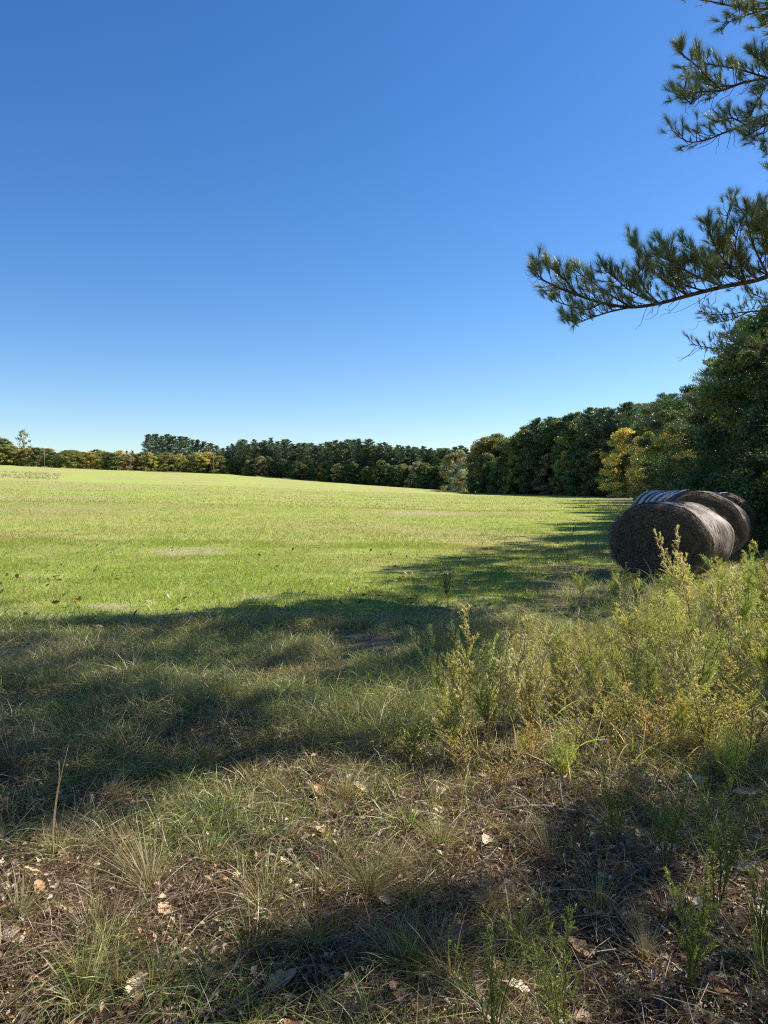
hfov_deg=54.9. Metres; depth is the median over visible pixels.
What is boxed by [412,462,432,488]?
broadleaf tree
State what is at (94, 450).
broadleaf tree
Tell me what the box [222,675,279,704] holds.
grass tussock
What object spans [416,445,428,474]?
pine tree
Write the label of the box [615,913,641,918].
fallen leaf
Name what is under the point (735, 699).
undergrowth
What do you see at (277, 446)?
pine tree
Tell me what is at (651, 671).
feathery weed
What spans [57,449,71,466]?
broadleaf tree
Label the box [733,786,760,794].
fallen leaf
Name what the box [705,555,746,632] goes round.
feathery weed
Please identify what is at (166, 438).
pine tree
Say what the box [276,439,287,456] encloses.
pine tree
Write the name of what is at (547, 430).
broadleaf tree
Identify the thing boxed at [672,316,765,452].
pine tree
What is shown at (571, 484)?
broadleaf tree
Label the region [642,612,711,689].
bushy weed
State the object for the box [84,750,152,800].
grass tussock
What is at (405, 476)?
broadleaf tree
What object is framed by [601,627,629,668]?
feathery weed
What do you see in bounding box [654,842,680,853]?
fallen leaf
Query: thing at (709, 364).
pine tree
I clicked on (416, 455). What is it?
pine tree
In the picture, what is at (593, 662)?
feathery weed
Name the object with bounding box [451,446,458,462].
pine tree
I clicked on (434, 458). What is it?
pine tree
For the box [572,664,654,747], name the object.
bushy weed
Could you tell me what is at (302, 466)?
broadleaf tree
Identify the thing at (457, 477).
broadleaf tree
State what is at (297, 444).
pine tree
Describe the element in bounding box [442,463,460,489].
broadleaf tree
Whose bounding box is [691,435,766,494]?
shrub
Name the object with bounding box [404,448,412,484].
pine tree
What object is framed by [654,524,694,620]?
plume weed
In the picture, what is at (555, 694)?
bushy weed
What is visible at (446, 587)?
plume weed
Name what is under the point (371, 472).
broadleaf tree
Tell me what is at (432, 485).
broadleaf tree
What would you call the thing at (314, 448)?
pine tree
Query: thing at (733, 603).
plume weed
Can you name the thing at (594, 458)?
broadleaf tree
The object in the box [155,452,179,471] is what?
broadleaf tree
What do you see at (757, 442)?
shrub
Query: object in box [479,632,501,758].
plume weed
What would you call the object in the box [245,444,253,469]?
pine tree
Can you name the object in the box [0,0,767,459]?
sky
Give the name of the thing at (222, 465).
broadleaf tree
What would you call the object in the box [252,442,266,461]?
pine tree
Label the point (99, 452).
broadleaf tree
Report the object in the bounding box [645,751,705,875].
green weed
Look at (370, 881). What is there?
grass tussock
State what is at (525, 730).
bushy weed
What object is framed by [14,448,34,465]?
broadleaf tree
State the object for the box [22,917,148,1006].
grass tussock
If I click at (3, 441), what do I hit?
broadleaf tree
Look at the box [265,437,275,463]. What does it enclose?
pine tree
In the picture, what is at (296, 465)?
broadleaf tree
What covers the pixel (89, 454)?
broadleaf tree
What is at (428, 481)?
broadleaf tree
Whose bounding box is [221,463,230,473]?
broadleaf tree
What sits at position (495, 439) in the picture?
broadleaf tree
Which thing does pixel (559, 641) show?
feathery weed
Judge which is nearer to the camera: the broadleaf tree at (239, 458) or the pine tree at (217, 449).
the broadleaf tree at (239, 458)
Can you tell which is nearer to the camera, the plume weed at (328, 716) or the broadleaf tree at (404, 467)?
the plume weed at (328, 716)
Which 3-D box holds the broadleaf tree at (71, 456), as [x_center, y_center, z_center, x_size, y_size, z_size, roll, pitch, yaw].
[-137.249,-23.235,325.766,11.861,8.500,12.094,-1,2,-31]
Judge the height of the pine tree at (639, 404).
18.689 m
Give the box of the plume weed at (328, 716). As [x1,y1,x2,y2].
[305,688,342,743]
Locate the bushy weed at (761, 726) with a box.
[708,672,767,754]
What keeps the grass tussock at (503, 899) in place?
on the ground at (142, 480)
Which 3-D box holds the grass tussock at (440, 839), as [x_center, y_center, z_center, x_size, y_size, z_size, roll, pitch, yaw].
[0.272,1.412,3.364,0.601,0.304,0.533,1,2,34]
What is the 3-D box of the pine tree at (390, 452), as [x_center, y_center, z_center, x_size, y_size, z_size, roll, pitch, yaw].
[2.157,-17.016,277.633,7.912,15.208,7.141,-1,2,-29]
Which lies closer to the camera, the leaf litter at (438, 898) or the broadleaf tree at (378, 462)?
the leaf litter at (438, 898)
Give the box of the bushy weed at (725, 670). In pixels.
[700,619,755,697]
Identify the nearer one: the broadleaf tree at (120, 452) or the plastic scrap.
the plastic scrap
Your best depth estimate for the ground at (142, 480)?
7.99 m
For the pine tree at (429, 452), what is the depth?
264.22 m
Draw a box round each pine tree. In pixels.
[141,434,155,452]
[147,434,164,453]
[152,435,165,451]
[160,434,171,452]
[165,436,182,455]
[174,436,187,454]
[181,436,195,453]
[188,439,195,453]
[193,439,202,451]
[196,441,210,452]
[207,443,215,452]
[211,445,221,452]
[223,446,232,472]
[228,443,237,467]
[231,440,242,471]
[233,439,251,474]
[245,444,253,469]
[249,439,258,467]
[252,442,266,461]
[256,440,274,474]
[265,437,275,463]
[272,441,281,475]
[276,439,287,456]
[277,439,295,465]
[288,443,299,478]
[290,443,301,477]
[295,443,312,475]
[302,444,315,478]
[310,445,317,460]
[315,447,322,478]
[318,441,331,465]
[321,441,337,463]
[328,440,339,472]
[334,441,350,469]
[339,439,354,470]
[343,439,360,464]
[350,438,364,483]
[357,438,378,476]
[358,444,370,474]
[367,445,380,468]
[373,443,382,483]
[379,442,389,469]
[382,447,397,478]
[391,446,400,472]
[394,446,410,484]
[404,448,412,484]
[406,446,420,472]
[410,448,421,473]
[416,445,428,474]
[423,448,434,464]
[429,450,441,466]
[435,448,443,464]
[439,447,449,462]
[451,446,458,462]
[456,445,465,462]
[520,417,549,493]
[523,0,767,359]
[533,416,556,474]
[555,414,574,468]
[572,407,601,467]
[581,406,609,465]
[595,408,616,493]
[608,401,642,470]
[609,406,624,473]
[625,403,652,458]
[632,392,678,467]
[671,356,722,457]
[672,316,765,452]
[752,0,767,46]
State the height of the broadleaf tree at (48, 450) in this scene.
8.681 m
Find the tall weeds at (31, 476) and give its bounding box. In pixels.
[0,471,403,491]
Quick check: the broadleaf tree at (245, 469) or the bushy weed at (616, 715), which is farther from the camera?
the broadleaf tree at (245, 469)
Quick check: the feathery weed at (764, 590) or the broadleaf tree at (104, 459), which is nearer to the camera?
the feathery weed at (764, 590)
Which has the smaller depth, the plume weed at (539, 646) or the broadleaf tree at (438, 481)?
the plume weed at (539, 646)
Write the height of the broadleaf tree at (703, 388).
9.467 m
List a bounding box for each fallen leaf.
[1,926,31,942]
[33,876,45,893]
[125,972,146,997]
[158,902,172,913]
[204,967,237,979]
[253,908,271,919]
[256,968,296,994]
[354,780,369,790]
[377,892,390,903]
[389,975,406,1002]
[445,921,470,944]
[471,890,494,907]
[482,833,492,843]
[499,978,529,991]
[547,905,562,918]
[568,937,595,960]
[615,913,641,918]
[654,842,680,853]
[685,892,702,908]
[705,986,737,994]
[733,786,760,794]
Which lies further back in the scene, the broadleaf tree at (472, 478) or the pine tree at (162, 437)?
the pine tree at (162, 437)
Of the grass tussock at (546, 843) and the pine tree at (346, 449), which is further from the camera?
the pine tree at (346, 449)
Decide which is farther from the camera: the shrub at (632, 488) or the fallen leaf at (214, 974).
the shrub at (632, 488)
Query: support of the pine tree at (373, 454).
on the ground at (142, 480)
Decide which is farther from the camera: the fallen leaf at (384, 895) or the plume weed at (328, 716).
the plume weed at (328, 716)
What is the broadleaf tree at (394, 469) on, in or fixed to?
on the ground at (142, 480)
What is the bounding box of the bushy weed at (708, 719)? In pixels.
[683,673,729,754]
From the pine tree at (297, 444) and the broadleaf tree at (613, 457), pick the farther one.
the pine tree at (297, 444)
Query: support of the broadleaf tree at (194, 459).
on the ground at (142, 480)
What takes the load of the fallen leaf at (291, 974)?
on the ground at (142, 480)
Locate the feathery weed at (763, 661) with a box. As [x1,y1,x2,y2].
[747,595,767,711]
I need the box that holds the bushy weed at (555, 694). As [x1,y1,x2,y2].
[523,654,587,722]
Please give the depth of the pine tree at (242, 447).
331.13 m
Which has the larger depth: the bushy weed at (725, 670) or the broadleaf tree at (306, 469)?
the broadleaf tree at (306, 469)
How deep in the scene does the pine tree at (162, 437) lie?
393.35 m
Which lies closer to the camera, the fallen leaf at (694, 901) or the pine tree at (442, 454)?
the fallen leaf at (694, 901)
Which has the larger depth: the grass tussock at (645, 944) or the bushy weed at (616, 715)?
the bushy weed at (616, 715)
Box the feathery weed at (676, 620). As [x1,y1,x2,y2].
[659,593,699,653]
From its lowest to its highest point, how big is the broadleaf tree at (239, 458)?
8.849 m
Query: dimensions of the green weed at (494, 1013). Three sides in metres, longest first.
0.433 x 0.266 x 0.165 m
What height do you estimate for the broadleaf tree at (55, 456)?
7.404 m
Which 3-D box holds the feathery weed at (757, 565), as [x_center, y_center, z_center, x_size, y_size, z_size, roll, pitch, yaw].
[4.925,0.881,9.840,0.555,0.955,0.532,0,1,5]
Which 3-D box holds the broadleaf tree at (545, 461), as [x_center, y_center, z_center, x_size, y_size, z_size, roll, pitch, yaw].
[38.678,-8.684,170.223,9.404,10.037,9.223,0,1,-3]
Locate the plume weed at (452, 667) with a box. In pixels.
[440,605,484,751]
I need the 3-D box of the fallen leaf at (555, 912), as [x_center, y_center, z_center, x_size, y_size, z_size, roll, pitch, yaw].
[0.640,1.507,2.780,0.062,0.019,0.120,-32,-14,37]
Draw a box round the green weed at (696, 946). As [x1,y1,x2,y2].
[662,846,724,999]
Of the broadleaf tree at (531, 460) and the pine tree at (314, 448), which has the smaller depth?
the broadleaf tree at (531, 460)
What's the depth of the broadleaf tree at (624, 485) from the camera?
131.92 m
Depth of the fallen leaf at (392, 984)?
2.34 m
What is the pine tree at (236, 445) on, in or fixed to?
on the ground at (142, 480)
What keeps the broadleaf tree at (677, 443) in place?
on the ground at (142, 480)
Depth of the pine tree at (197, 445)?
387.20 m
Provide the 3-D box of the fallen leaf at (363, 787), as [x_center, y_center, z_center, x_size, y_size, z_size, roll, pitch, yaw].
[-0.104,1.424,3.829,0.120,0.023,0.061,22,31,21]
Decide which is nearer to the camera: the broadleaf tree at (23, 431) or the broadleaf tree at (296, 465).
the broadleaf tree at (296, 465)
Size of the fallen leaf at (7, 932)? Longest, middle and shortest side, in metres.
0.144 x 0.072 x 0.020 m
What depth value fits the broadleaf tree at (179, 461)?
332.30 m
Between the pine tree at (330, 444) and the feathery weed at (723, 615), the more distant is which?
the pine tree at (330, 444)
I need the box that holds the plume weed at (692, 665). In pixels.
[669,628,705,730]
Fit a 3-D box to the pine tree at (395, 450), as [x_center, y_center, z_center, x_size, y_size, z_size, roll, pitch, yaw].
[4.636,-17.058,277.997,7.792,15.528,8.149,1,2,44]
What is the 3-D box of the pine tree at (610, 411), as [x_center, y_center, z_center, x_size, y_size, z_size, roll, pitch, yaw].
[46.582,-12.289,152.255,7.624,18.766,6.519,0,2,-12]
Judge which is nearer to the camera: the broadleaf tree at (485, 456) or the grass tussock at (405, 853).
the grass tussock at (405, 853)
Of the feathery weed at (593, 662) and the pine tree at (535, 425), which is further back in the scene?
the pine tree at (535, 425)
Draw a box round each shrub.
[626,474,644,495]
[630,472,660,499]
[631,468,665,498]
[645,463,673,490]
[649,457,690,490]
[680,451,738,490]
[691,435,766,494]
[701,434,767,533]
[708,441,767,550]
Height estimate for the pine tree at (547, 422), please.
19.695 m
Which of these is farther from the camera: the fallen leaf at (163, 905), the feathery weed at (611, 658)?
the feathery weed at (611, 658)
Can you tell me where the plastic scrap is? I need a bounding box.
[682,774,703,784]
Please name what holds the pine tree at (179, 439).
on the ground at (142, 480)
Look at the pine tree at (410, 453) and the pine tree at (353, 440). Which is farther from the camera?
the pine tree at (353, 440)
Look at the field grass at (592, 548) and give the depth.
19.03 m
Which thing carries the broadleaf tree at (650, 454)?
on the ground at (142, 480)
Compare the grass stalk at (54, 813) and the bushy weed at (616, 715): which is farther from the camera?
the bushy weed at (616, 715)
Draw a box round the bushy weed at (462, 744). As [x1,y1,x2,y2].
[420,703,475,775]
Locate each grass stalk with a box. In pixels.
[51,748,67,851]
[52,760,59,860]
[355,676,364,741]
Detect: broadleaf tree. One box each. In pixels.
[0,439,15,464]
[0,444,22,464]
[1,446,24,464]
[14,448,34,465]
[15,429,30,448]
[17,447,42,465]
[25,447,46,466]
[41,448,55,464]
[43,451,64,467]
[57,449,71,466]
[59,450,86,468]
[74,452,93,466]
[77,451,100,468]
[86,449,103,467]
[92,450,109,468]
[98,452,115,469]
[101,452,124,469]
[114,450,128,466]
[116,454,135,469]
[122,453,141,469]
[131,451,154,470]
[140,452,158,470]
[150,454,163,470]
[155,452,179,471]
[163,456,182,471]
[169,454,188,471]
[179,455,192,471]
[186,452,208,472]
[193,451,221,472]
[204,454,221,472]
[211,455,229,473]
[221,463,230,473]
[227,461,238,474]
[231,456,247,474]
[242,460,252,475]
[246,458,260,475]
[252,456,269,475]
[260,456,275,476]
[267,459,281,476]
[274,458,288,477]
[282,460,297,477]
[287,460,304,478]
[298,464,309,479]
[302,463,317,479]
[308,459,326,480]
[314,460,333,481]
[323,463,340,481]
[330,463,347,482]
[338,466,352,482]
[344,460,361,483]
[352,466,367,483]
[357,466,375,484]
[366,465,380,484]
[370,460,389,485]
[378,464,395,485]
[385,465,403,486]
[394,463,409,486]
[400,466,415,487]
[404,461,423,487]
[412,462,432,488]
[421,466,440,488]
[427,465,448,489]
[433,461,452,489]
[438,449,467,491]
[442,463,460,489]
[448,456,475,491]
[463,436,499,492]
[467,433,509,492]
[472,452,499,492]
[479,438,505,486]
[486,457,514,493]
[494,444,530,492]
[497,428,553,493]
[502,448,537,493]
[516,450,553,494]
[520,419,565,493]
[531,453,567,494]
[546,415,592,494]
[547,450,582,494]
[560,448,603,495]
[576,449,621,496]
[594,427,636,497]
[595,456,627,496]
[620,444,644,493]
[621,402,666,467]
[625,399,690,489]
[626,402,673,500]
[636,384,701,477]
[659,386,700,469]
[664,379,743,472]
[670,297,767,524]
[675,397,723,470]
[686,314,767,486]
[689,327,767,521]
[696,383,755,457]
[725,357,766,465]
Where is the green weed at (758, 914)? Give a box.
[737,848,767,959]
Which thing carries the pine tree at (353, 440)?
on the ground at (142, 480)
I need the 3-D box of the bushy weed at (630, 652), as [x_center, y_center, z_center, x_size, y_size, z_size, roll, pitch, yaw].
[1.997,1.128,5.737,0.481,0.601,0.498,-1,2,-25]
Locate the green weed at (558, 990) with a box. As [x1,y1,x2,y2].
[502,882,577,1023]
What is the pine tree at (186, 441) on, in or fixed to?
on the ground at (142, 480)
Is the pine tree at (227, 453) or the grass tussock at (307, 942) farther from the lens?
the pine tree at (227, 453)
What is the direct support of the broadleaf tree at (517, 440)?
on the ground at (142, 480)
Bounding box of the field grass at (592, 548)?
[0,480,767,645]
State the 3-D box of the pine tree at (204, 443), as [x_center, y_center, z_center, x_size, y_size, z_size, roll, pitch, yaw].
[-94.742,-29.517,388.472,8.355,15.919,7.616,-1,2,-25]
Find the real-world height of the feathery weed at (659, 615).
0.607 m
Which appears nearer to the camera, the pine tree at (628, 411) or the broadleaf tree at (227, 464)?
the pine tree at (628, 411)
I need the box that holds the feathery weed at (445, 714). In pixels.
[435,684,467,759]
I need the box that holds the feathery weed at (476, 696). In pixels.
[455,635,517,733]
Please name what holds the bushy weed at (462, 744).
on the ground at (142, 480)
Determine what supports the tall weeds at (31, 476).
on the ground at (142, 480)
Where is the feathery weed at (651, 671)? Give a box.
[628,629,668,721]
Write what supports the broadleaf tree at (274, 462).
on the ground at (142, 480)
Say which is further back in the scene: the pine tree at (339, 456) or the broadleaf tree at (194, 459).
the broadleaf tree at (194, 459)
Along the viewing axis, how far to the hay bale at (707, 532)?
13.61 m
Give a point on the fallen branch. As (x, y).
(558, 809)
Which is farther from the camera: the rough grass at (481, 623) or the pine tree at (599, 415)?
the pine tree at (599, 415)
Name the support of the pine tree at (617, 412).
on the ground at (142, 480)
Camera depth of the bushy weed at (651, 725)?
4.41 m
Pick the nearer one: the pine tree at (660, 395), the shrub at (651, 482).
the shrub at (651, 482)
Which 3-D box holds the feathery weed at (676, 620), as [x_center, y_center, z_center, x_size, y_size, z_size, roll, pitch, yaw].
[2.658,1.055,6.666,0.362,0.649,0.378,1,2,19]
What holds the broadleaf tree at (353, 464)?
on the ground at (142, 480)
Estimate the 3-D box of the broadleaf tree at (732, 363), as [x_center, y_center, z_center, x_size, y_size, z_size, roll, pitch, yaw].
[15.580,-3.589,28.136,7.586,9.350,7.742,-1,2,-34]
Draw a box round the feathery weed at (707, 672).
[683,616,738,710]
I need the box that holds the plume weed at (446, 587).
[443,568,452,607]
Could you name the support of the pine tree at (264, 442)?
on the ground at (142, 480)
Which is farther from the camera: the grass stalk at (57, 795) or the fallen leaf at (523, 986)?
the grass stalk at (57, 795)
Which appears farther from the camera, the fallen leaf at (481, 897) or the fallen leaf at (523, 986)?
the fallen leaf at (481, 897)
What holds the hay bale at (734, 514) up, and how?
on the ground at (142, 480)
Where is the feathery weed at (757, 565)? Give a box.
[737,545,767,607]
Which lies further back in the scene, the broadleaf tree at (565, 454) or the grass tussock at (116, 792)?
the broadleaf tree at (565, 454)
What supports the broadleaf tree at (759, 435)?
on the ground at (142, 480)
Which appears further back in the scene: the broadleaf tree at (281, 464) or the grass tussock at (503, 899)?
the broadleaf tree at (281, 464)
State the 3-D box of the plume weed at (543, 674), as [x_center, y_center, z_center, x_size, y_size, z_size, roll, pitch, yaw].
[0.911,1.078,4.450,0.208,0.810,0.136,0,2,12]
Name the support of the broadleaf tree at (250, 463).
on the ground at (142, 480)
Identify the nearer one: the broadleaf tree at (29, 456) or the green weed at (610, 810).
the green weed at (610, 810)
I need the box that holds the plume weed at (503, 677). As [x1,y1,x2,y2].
[489,613,534,761]
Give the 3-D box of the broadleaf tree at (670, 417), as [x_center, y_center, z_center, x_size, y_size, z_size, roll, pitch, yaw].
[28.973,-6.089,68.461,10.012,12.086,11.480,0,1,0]
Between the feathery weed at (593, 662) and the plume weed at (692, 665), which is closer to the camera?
the plume weed at (692, 665)
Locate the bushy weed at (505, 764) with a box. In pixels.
[477,738,533,792]
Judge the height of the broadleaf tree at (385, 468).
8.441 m
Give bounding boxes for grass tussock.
[0,800,101,875]
[0,858,81,942]
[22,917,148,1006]
[45,789,205,904]
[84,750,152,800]
[175,729,222,768]
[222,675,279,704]
[240,878,377,1001]
[248,761,301,796]
[299,756,376,804]
[308,825,429,911]
[311,888,470,996]
[370,824,461,878]
[394,797,499,857]
[450,849,556,924]
[492,784,578,864]
[591,885,682,963]
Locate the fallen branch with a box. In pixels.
[501,779,636,853]
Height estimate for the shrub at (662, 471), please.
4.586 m
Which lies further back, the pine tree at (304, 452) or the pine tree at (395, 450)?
the pine tree at (304, 452)
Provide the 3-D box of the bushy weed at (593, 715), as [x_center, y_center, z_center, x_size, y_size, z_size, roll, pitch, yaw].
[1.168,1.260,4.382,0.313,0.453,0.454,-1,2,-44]
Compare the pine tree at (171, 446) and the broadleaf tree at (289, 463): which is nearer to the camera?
the broadleaf tree at (289, 463)
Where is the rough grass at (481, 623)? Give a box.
[0,554,767,861]
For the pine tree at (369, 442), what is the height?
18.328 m
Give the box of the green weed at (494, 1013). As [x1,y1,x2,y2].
[449,904,542,1023]
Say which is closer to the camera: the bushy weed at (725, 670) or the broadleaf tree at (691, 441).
the bushy weed at (725, 670)
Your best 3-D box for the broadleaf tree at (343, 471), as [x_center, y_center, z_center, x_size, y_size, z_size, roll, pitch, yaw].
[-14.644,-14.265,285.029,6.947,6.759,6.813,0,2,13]
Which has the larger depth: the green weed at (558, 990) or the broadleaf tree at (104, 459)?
the broadleaf tree at (104, 459)
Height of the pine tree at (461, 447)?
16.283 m
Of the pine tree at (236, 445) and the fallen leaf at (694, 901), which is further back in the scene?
the pine tree at (236, 445)
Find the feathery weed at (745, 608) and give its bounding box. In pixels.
[699,550,762,645]
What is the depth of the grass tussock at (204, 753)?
4.45 m
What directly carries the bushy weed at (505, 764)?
on the ground at (142, 480)
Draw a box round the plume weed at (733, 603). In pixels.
[707,566,746,667]
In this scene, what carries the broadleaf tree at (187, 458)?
on the ground at (142, 480)
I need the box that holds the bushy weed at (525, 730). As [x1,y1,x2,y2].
[514,688,551,766]
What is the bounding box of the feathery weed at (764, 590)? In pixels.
[748,538,767,626]
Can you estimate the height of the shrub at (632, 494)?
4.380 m
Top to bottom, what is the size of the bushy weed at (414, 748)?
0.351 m
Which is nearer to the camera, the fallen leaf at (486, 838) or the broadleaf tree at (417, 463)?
the fallen leaf at (486, 838)
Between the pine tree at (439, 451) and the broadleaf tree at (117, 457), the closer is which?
the pine tree at (439, 451)
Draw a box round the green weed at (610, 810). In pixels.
[576,758,647,850]
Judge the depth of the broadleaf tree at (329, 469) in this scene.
290.98 m
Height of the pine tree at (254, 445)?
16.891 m
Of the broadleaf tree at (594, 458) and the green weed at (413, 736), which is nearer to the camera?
the green weed at (413, 736)
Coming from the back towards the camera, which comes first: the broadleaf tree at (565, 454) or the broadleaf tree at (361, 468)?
the broadleaf tree at (361, 468)
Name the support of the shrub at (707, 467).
on the ground at (142, 480)
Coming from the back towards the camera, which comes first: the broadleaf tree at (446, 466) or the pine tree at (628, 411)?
the broadleaf tree at (446, 466)
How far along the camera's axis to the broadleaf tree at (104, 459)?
324.55 m
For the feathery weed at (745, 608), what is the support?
on the ground at (142, 480)
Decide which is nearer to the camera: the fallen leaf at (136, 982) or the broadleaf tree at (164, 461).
the fallen leaf at (136, 982)
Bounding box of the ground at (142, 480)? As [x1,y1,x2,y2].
[0,464,767,1023]
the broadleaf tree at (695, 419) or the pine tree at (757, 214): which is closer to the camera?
the pine tree at (757, 214)
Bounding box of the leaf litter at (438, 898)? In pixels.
[0,542,767,1023]
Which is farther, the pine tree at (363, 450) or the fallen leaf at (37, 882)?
the pine tree at (363, 450)
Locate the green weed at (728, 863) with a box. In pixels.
[694,746,767,912]
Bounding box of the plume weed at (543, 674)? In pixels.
[519,626,552,756]
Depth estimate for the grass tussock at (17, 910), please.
2.71 m
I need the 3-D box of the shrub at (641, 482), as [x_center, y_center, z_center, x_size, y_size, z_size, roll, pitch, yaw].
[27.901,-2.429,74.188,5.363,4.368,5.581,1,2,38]
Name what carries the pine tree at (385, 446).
on the ground at (142, 480)
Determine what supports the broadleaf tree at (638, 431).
on the ground at (142, 480)
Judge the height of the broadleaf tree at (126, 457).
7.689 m
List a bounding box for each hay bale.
[605,501,737,580]
[630,489,694,507]
[673,490,752,560]
[716,492,757,552]
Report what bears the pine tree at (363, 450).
on the ground at (142, 480)
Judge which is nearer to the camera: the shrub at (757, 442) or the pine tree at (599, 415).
the shrub at (757, 442)
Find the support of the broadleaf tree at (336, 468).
on the ground at (142, 480)
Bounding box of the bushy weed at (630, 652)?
[613,617,687,692]
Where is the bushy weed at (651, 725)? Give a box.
[615,675,683,754]
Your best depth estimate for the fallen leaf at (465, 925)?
2.67 m
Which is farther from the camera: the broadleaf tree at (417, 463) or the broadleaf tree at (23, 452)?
the broadleaf tree at (23, 452)
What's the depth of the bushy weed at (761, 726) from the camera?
4.35 m
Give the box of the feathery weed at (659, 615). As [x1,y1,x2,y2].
[637,598,667,649]
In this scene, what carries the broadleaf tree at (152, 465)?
on the ground at (142, 480)
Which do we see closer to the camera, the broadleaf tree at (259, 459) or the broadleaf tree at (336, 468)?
the broadleaf tree at (336, 468)
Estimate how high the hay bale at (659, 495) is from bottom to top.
1.851 m
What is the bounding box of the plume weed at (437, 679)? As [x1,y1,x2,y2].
[410,624,455,744]
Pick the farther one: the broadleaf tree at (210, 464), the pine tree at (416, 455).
the broadleaf tree at (210, 464)
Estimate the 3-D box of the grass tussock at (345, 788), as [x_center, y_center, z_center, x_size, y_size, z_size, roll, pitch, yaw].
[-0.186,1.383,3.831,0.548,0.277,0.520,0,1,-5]
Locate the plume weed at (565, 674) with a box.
[542,633,575,721]
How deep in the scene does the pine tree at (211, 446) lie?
392.16 m
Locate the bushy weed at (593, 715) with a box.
[541,688,623,758]
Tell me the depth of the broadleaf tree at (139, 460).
330.73 m
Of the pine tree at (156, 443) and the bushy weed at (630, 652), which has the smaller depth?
the bushy weed at (630, 652)
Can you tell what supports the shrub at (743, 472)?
on the ground at (142, 480)
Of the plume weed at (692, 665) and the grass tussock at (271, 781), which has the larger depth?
the plume weed at (692, 665)
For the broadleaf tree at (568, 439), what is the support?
on the ground at (142, 480)
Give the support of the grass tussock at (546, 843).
on the ground at (142, 480)
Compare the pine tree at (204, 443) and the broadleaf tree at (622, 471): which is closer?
the broadleaf tree at (622, 471)
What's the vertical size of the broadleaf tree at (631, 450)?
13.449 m
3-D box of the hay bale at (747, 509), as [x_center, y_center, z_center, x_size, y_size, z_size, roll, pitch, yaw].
[8.914,0.310,20.288,2.076,1.780,1.755,0,2,-10]
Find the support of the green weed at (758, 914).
on the ground at (142, 480)
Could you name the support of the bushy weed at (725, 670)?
on the ground at (142, 480)
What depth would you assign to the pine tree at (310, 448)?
315.83 m
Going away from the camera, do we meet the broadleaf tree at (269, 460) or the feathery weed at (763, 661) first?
the feathery weed at (763, 661)
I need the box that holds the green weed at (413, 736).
[399,706,421,754]
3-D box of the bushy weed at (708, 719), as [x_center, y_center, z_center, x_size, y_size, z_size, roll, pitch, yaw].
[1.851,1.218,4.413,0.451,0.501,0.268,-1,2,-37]
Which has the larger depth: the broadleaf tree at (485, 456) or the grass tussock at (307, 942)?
the broadleaf tree at (485, 456)
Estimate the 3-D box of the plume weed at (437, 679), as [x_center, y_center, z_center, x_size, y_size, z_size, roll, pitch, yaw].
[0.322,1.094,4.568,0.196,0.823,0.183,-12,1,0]
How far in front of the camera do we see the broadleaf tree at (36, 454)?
325.40 m
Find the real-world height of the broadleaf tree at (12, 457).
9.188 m
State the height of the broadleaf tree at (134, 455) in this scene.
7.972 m
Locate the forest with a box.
[10,406,639,495]
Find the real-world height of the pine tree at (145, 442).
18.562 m
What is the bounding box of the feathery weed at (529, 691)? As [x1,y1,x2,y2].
[512,641,558,725]
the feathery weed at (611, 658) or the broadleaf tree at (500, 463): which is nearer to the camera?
the feathery weed at (611, 658)
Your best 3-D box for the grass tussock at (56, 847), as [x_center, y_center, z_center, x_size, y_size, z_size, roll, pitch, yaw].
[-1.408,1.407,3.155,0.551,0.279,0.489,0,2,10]
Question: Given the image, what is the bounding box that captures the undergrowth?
[412,555,767,807]
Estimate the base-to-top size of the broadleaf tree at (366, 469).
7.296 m
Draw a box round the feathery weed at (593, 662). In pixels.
[572,617,612,695]
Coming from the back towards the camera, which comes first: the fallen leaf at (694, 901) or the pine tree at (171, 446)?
the pine tree at (171, 446)
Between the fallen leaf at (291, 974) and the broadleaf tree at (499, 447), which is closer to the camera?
the fallen leaf at (291, 974)
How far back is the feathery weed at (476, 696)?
4.84 m
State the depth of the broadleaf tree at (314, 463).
295.66 m
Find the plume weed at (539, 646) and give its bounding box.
[533,630,548,668]
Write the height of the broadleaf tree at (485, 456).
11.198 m
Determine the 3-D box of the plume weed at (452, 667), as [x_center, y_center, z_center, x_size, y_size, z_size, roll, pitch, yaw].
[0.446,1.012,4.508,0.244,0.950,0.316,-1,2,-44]
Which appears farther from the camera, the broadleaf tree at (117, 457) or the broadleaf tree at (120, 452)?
the broadleaf tree at (120, 452)
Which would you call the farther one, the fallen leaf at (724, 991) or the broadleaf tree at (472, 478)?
the broadleaf tree at (472, 478)
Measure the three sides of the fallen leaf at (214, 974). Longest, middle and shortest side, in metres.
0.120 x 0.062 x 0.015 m
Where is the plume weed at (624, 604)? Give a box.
[616,574,631,626]
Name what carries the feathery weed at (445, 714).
on the ground at (142, 480)
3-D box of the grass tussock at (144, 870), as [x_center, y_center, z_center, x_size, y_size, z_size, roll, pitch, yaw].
[-1.080,1.381,3.077,0.717,0.464,0.872,-1,2,-19]
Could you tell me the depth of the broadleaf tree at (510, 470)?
181.78 m
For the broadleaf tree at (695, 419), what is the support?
on the ground at (142, 480)
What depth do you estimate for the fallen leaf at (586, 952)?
2.58 m
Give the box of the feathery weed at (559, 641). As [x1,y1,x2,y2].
[548,618,574,668]
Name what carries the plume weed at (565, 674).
on the ground at (142, 480)
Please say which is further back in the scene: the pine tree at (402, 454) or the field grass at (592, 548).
the pine tree at (402, 454)
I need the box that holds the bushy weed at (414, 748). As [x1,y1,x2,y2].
[392,705,432,766]

